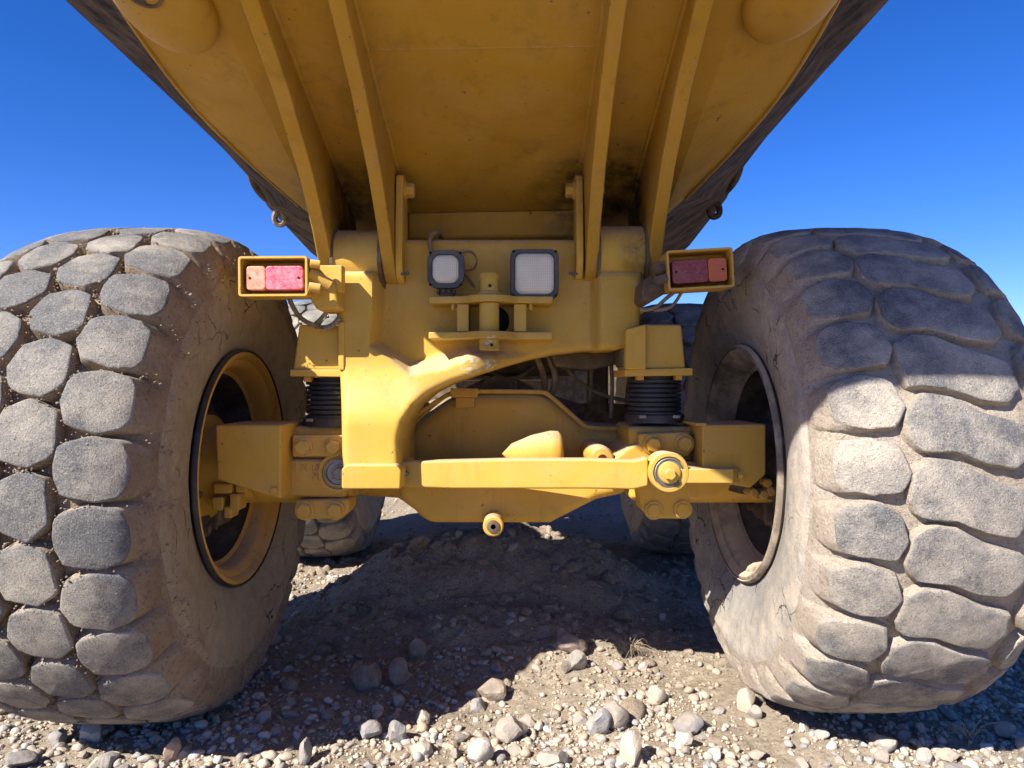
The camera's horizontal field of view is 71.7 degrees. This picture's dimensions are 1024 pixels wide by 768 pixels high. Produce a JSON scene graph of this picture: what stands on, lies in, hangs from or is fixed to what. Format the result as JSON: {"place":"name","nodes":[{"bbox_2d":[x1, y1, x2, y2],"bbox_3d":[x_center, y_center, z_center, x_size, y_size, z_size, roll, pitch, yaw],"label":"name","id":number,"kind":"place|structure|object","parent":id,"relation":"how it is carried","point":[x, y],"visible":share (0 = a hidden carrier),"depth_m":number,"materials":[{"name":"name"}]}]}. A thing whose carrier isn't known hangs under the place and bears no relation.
{"place":"outdoors","nodes":[
{"label":"outdoors","id":0,"kind":"place"},
{"bbox_2d":[0,494,1023,767],"bbox_3d":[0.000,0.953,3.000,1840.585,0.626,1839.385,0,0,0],"label":"ground","id":1,"kind":"structure","parent":0,"point":[396,520],"depth_m":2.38,"materials":[{"name":"grey gravel"}]},
{"bbox_2d":[5,750,38,766],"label":"rock","id":2,"kind":"object","parent":1,"relation":"on","point":[20,757],"visible":1,"depth_m":1.79,"materials":[{"name":"stone"}]},
{"bbox_2d":[79,724,101,742],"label":"rock","id":3,"kind":"object","parent":1,"relation":"on","point":[89,733],"visible":0.81,"depth_m":1.90,"materials":[{"name":"stone"}]},
{"bbox_2d":[163,736,180,761],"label":"rock","id":4,"kind":"object","parent":1,"relation":"on","point":[172,748],"visible":0.95,"depth_m":1.82,"materials":[{"name":"stone"}]},
{"bbox_2d":[299,737,311,765],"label":"rock","id":5,"kind":"object","parent":1,"relation":"on","point":[305,751],"visible":1,"depth_m":1.80,"materials":[{"name":"stone"}]},
{"bbox_2d":[353,663,381,691],"bbox_3d":[-0.465,0.937,2.269,0.089,0.086,0.094,0,0,0],"label":"rock","id":6,"kind":"object","parent":1,"relation":"on","point":[366,677],"visible":1,"depth_m":2.25,"materials":[{"name":"stone"}]},
{"bbox_2d":[358,719,381,738],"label":"rock","id":7,"kind":"object","parent":1,"relation":"on","point":[369,728],"visible":1,"depth_m":1.93,"materials":[{"name":"stone"}]},
{"bbox_2d":[388,720,406,742],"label":"rock","id":8,"kind":"object","parent":1,"relation":"on","point":[396,731],"visible":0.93,"depth_m":1.91,"materials":[{"name":"stone"}]},
{"bbox_2d":[388,657,408,685],"bbox_3d":[-0.370,0.930,2.309,0.068,0.085,0.082,0,0,0],"label":"rock","id":9,"kind":"object","parent":1,"relation":"on","point":[398,671],"visible":1,"depth_m":2.28,"materials":[{"name":"stone"}]},
{"bbox_2d":[408,638,426,659],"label":"rock","id":10,"kind":"object","parent":1,"relation":"on","point":[417,648],"visible":0.94,"depth_m":2.47,"materials":[{"name":"stone"}]},
{"bbox_2d":[415,709,429,724],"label":"rock","id":11,"kind":"object","parent":1,"relation":"on","point":[423,715],"visible":0.88,"depth_m":2.03,"materials":[{"name":"stone"}]},
{"bbox_2d":[468,736,493,762],"bbox_3d":[-0.080,0.940,1.820,0.065,0.060,0.062,0,0,0],"label":"rock","id":12,"kind":"object","parent":1,"relation":"on","point":[480,749],"visible":0.99,"depth_m":1.81,"materials":[{"name":"stone"}]},
{"bbox_2d":[477,678,505,702],"bbox_3d":[-0.066,0.955,2.203,0.086,0.072,0.086,0,0,-16],"label":"rock","id":13,"kind":"object","parent":1,"relation":"on","point":[492,689],"visible":0.95,"depth_m":2.18,"materials":[{"name":"stone"}]},
{"bbox_2d":[495,715,527,742],"bbox_3d":[-0.001,0.951,1.949,0.092,0.072,0.070,0,0,0],"label":"rock","id":14,"kind":"object","parent":1,"relation":"on","point":[509,729],"visible":0.99,"depth_m":1.93,"materials":[{"name":"stone"}]},
{"bbox_2d":[0,0,1023,724],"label":"dump truck","id":15,"kind":"object","parent":1,"relation":"on","point":[804,446],"visible":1,"depth_m":1.87,"materials":[{"name":"yellow paint"}]},
{"bbox_2d":[536,750,568,766],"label":"rock","id":16,"kind":"object","parent":1,"relation":"on","point":[547,758],"visible":0.95,"depth_m":1.80,"materials":[{"name":"stone"}]},
{"bbox_2d":[557,626,587,653],"bbox_3d":[0.205,0.913,2.499,0.117,0.082,0.122,26,0,0],"label":"rock","id":17,"kind":"object","parent":1,"relation":"on","point":[568,642],"visible":0.91,"depth_m":2.45,"materials":[{"name":"stone"}]},
{"bbox_2d":[567,649,586,669],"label":"rock","id":18,"kind":"object","parent":1,"relation":"on","point":[577,659],"visible":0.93,"depth_m":2.37,"materials":[{"name":"stone"}]},
{"bbox_2d":[150,522,1023,727],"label":"gravel stones","id":19,"kind":"object","parent":1,"relation":"on","point":[635,707],"visible":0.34,"depth_m":2.82,"materials":[{"name":"stone"}]},
{"bbox_2d":[586,707,611,735],"bbox_3d":[0.244,0.943,1.970,0.078,0.075,0.050,0,0,-27],"label":"rock","id":20,"kind":"object","parent":1,"relation":"on","point":[599,721],"visible":0.94,"depth_m":1.95,"materials":[{"name":"stone"}]},
{"bbox_2d":[603,700,628,728],"bbox_3d":[0.292,0.933,2.002,0.076,0.077,0.062,0,0,42],"label":"rock","id":21,"kind":"object","parent":1,"relation":"on","point":[619,713],"visible":0.79,"depth_m":1.98,"materials":[{"name":"stone"}]},
{"bbox_2d":[620,730,642,766],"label":"rock","id":22,"kind":"object","parent":1,"relation":"on","point":[630,745],"visible":1,"depth_m":1.79,"materials":[{"name":"stone"}]},
{"bbox_2d":[608,635,654,659],"bbox_3d":[0.411,0.928,2.471,0.161,0.081,0.106,0,0,-12],"label":"dry weed","id":23,"kind":"object","parent":1,"relation":"on","point":[630,652],"visible":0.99,"depth_m":2.47,"materials":[{"name":"plant"}]},
{"bbox_2d":[647,685,665,702],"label":"rock","id":24,"kind":"object","parent":1,"relation":"on","point":[656,693],"visible":0.98,"depth_m":2.14,"materials":[{"name":"stone"}]},
{"bbox_2d":[676,730,693,745],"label":"rock","id":25,"kind":"object","parent":1,"relation":"on","point":[685,738],"visible":0.93,"depth_m":1.88,"materials":[{"name":"stone"}]},
{"bbox_2d":[736,688,754,712],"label":"rock","id":26,"kind":"object","parent":1,"relation":"on","point":[745,700],"visible":0.88,"depth_m":2.08,"materials":[{"name":"stone"}]},
{"bbox_2d":[747,704,762,718],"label":"rock","id":27,"kind":"object","parent":1,"relation":"on","point":[754,711],"visible":0.97,"depth_m":2.04,"materials":[{"name":"stone"}]},
{"bbox_2d":[936,748,960,762],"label":"rock","id":28,"kind":"object","parent":1,"relation":"on","point":[948,755],"visible":0.98,"depth_m":1.81,"materials":[{"name":"stone"}]},
{"bbox_2d":[934,716,994,741],"bbox_3d":[1.240,0.938,1.947,0.128,0.067,0.104,0,0,-16],"label":"dry weed","id":29,"kind":"object","parent":1,"relation":"on","point":[967,737],"visible":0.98,"depth_m":1.93,"materials":[{"name":"plant"}]},
{"bbox_2d":[992,721,1015,738],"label":"rock","id":30,"kind":"object","parent":1,"relation":"on","point":[1005,729],"visible":0.98,"depth_m":1.97,"materials":[{"name":"stone"}]},
{"bbox_2d":[0,0,1023,324],"label":"sky","id":31,"kind":"structure","parent":0,"point":[916,127],"materials":[{"name":"blue"}]}
]}

